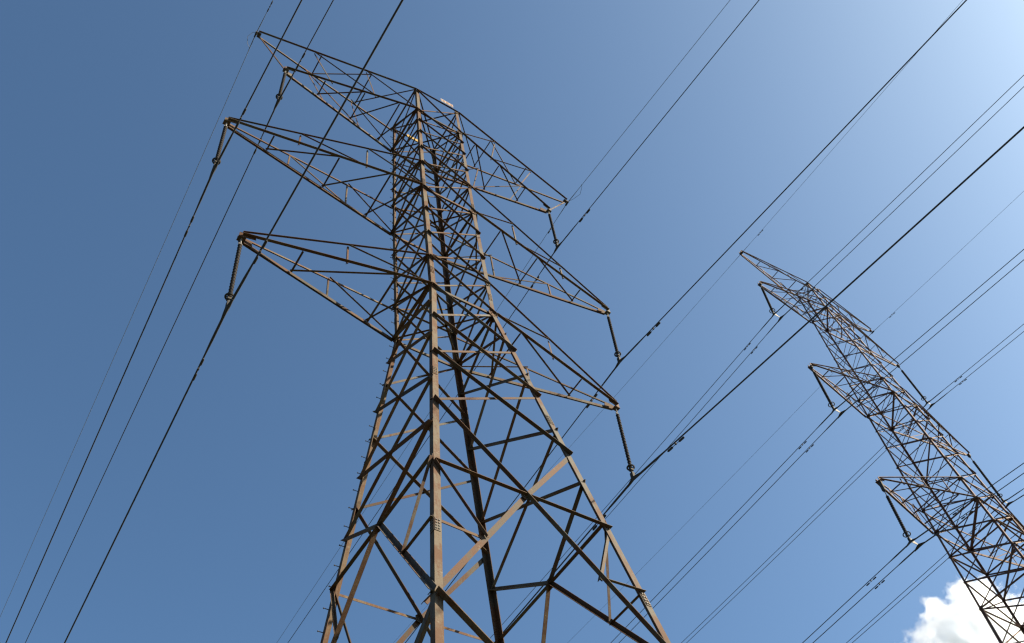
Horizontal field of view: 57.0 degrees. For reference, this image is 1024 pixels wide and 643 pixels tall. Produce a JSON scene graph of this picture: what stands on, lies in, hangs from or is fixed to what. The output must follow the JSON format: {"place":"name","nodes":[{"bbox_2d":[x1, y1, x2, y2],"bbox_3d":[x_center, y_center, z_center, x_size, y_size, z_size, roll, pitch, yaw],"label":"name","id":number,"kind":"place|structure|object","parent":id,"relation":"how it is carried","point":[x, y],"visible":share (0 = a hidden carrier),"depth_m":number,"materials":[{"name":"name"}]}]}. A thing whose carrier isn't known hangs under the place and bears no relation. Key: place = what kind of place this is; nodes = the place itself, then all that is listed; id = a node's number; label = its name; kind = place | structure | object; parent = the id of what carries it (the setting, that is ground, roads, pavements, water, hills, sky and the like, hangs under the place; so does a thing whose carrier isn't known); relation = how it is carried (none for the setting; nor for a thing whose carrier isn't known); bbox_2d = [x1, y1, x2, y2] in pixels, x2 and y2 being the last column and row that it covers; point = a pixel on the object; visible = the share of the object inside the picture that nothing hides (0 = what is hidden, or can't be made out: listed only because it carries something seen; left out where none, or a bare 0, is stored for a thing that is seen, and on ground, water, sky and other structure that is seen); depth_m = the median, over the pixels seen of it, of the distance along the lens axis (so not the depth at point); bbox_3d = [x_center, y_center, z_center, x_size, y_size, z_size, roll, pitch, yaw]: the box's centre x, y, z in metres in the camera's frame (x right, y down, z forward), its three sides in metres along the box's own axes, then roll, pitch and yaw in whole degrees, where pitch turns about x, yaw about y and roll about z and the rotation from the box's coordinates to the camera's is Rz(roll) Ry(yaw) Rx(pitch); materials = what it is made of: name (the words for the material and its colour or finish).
{"place":"outdoors","nodes":[
{"label":"outdoors","id":0,"kind":"place"},
{"bbox_2d":[0,0,1023,642],"label":"sky","id":1,"kind":"structure","parent":0,"point":[110,110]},
{"label":"ground","id":2,"kind":"structure","parent":0,"visible":0},
{"bbox_2d":[222,30,670,642],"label":"lattice tower","id":3,"kind":"structure","parent":2,"relation":"on","point":[430,618],"depth_m":26.99,"materials":[{"name":"metal"}]},
{"bbox_2d":[0,1,272,616],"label":"earth wire","id":4,"kind":"object","parent":3,"relation":"attached to","point":[256,33],"visible":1,"depth_m":43.34,"materials":[{"name":"black metal"}]},
{"bbox_2d":[209,122,227,176],"bbox_3d":[-9.187,-5.584,29.780,0.263,3.674,0.691,25,-63,-24],"label":"insulator string","id":5,"kind":"object","parent":3,"relation":"hanging from","point":[215,161],"visible":0.98,"depth_m":29.42,"materials":[{"name":"grey ceramic"}]},
{"bbox_2d":[5,0,301,642],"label":"power line","id":6,"kind":"object","parent":5,"relation":"hanging from","point":[214,168],"visible":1,"depth_m":29.30,"materials":[{"name":"metal"}]},
{"bbox_2d":[221,238,242,319],"bbox_3d":[-7.262,-1.310,24.719,0.263,3.673,0.691,25,-63,-24],"label":"insulator string","id":7,"kind":"object","parent":3,"relation":"hanging from","point":[228,295],"visible":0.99,"depth_m":24.31,"materials":[{"name":"grey ceramic"}]},
{"bbox_2d":[64,0,403,642],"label":"power line","id":8,"kind":"object","parent":7,"relation":"hanging from","point":[282,211],"visible":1,"depth_m":22.99,"materials":[{"name":"metal"}]},
{"bbox_2d":[273,70,286,109],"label":"insulator string","id":9,"kind":"object","parent":3,"relation":"hanging from","point":[278,95],"visible":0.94,"depth_m":35.86,"materials":[{"name":"grey ceramic"}]},
{"bbox_2d":[25,0,333,642],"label":"power line","id":10,"kind":"object","parent":9,"relation":"hanging from","point":[303,55],"visible":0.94,"depth_m":38.39,"materials":[{"name":"metal"}]},
{"bbox_2d":[277,0,729,641],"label":"earth wire","id":11,"kind":"object","parent":3,"relation":"attached to","point":[517,278],"visible":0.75,"depth_m":45.33,"materials":[{"name":"black metal"}]},
{"bbox_2d":[548,211,560,253],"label":"insulator string","id":12,"kind":"object","parent":3,"relation":"hanging from","point":[556,240],"visible":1,"depth_m":40.75,"materials":[{"name":"grey ceramic"}]},
{"bbox_2d":[288,0,758,642],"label":"power line","id":13,"kind":"object","parent":12,"relation":"hanging from","point":[550,258],"visible":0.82,"depth_m":38.92,"materials":[{"name":"metal"}]},
{"bbox_2d":[607,312,623,369],"bbox_3d":[3.836,0.562,35.778,0.263,3.687,0.691,28,-64,-18],"label":"insulator string","id":14,"kind":"object","parent":3,"relation":"hanging from","point":[617,355],"visible":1,"depth_m":35.19,"materials":[{"name":"grey ceramic"}]},
{"bbox_2d":[405,0,966,642],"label":"power line","id":15,"kind":"object","parent":14,"relation":"hanging from","point":[723,254],"visible":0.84,"depth_m":31.24,"materials":[{"name":"metal"}]},
{"bbox_2d":[615,408,639,487],"bbox_3d":[3.531,3.784,29.689,0.263,3.682,0.691,27,-64,-19],"label":"insulator string","id":16,"kind":"object","parent":3,"relation":"hanging from","point":[631,470],"visible":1,"depth_m":29.21,"materials":[{"name":"black ceramic"}]},
{"bbox_2d":[503,126,1023,632],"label":"power line","id":17,"kind":"object","parent":16,"relation":"hanging from","point":[669,448],"visible":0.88,"depth_m":25.05,"materials":[{"name":"metal"}]},
{"bbox_2d":[739,250,1023,642],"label":"lattice tower","id":18,"kind":"structure","parent":2,"relation":"on","point":[1009,517],"depth_m":55.62,"materials":[{"name":"metal"}]},
{"bbox_2d":[393,0,962,642],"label":"earth wire","id":19,"kind":"object","parent":18,"relation":"attached to","point":[733,262],"visible":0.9,"depth_m":68.42,"materials":[{"name":"black metal"}]},
{"bbox_2d":[759,283,783,321],"bbox_3d":[17.261,-1.407,63.216,0.882,4.666,0.695,30,-65,-13],"label":"insulator string","id":20,"kind":"object","parent":18,"relation":"hanging from","point":[769,304],"visible":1,"depth_m":62.17,"materials":[{"name":"grey ceramic"}]},
{"bbox_2d":[490,75,1023,637],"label":"power line","id":21,"kind":"object","parent":20,"relation":"hanging from","point":[768,321],"visible":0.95,"depth_m":60.95,"materials":[{"name":"grey metal"}]},
{"bbox_2d":[567,86,1023,561],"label":"power line","id":22,"kind":"object","parent":20,"relation":"hanging from","point":[809,292],"visible":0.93,"depth_m":60.15,"materials":[{"name":"grey metal"}]},
{"bbox_2d":[810,365,845,417],"bbox_3d":[18.264,3.950,55.033,0.853,4.624,0.695,28,-64,-17],"label":"insulator string","id":23,"kind":"object","parent":18,"relation":"hanging from","point":[824,391],"visible":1,"depth_m":54.19,"materials":[{"name":"black ceramic"}]},
{"bbox_2d":[611,249,1023,642],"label":"power line","id":24,"kind":"object","parent":23,"relation":"hanging from","point":[868,382],"visible":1,"depth_m":53.08,"materials":[{"name":"grey metal"}]},
{"bbox_2d":[619,260,1023,642],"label":"power line","id":25,"kind":"object","parent":23,"relation":"hanging from","point":[875,386],"visible":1,"depth_m":53.45,"materials":[{"name":"grey metal"}]},
{"bbox_2d":[635,191,1023,574],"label":"earth wire","id":26,"kind":"object","parent":18,"relation":"attached to","point":[808,398],"visible":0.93,"depth_m":76.19,"materials":[{"name":"black metal"}]},
{"bbox_2d":[878,480,924,550],"bbox_3d":[18.946,9.372,46.302,0.882,4.651,0.695,29,-65,-14],"label":"insulator string","id":27,"kind":"object","parent":18,"relation":"hanging from","point":[905,531],"visible":1,"depth_m":45.41,"materials":[{"name":"black ceramic"}]},
{"bbox_2d":[802,463,1023,642],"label":"power line","id":28,"kind":"object","parent":27,"relation":"hanging from","point":[874,577],"visible":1,"depth_m":44.26,"materials":[{"name":"grey metal"}]},
{"bbox_2d":[813,473,1023,642],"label":"power line","id":29,"kind":"object","parent":27,"relation":"hanging from","point":[966,514],"visible":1,"depth_m":44.62,"materials":[{"name":"grey metal"}]},
{"bbox_2d":[897,365,935,408],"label":"insulator string","id":30,"kind":"object","parent":18,"relation":"hanging from","point":[915,387],"visible":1,"depth_m":68.27,"materials":[{"name":"grey ceramic"}]},
{"bbox_2d":[681,324,1023,642],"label":"power line","id":31,"kind":"object","parent":30,"relation":"hanging from","point":[854,474],"visible":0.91,"depth_m":69.36,"materials":[{"name":"grey metal"}]},
{"bbox_2d":[691,331,1023,638],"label":"power line","id":32,"kind":"object","parent":30,"relation":"attached to","point":[960,383],"visible":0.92,"depth_m":69.85,"materials":[{"name":"grey metal"}]},
{"bbox_2d":[967,454,1012,508],"bbox_3d":[30.750,10.160,61.023,0.760,4.595,0.695,26,-64,-21],"label":"insulator string","id":33,"kind":"object","parent":18,"relation":"hanging from","point":[989,482],"visible":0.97,"depth_m":60.45,"materials":[{"name":"black ceramic"}]},
{"bbox_2d":[846,488,1023,642],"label":"power line","id":34,"kind":"object","parent":33,"relation":"hanging from","point":[934,564],"visible":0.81,"depth_m":61.32,"materials":[{"name":"grey metal"}]},
{"bbox_2d":[852,495,1023,642],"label":"power line","id":35,"kind":"object","parent":33,"relation":"hanging from","point":[929,574],"visible":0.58,"depth_m":62.04,"materials":[{"name":"grey metal"}]}
]}

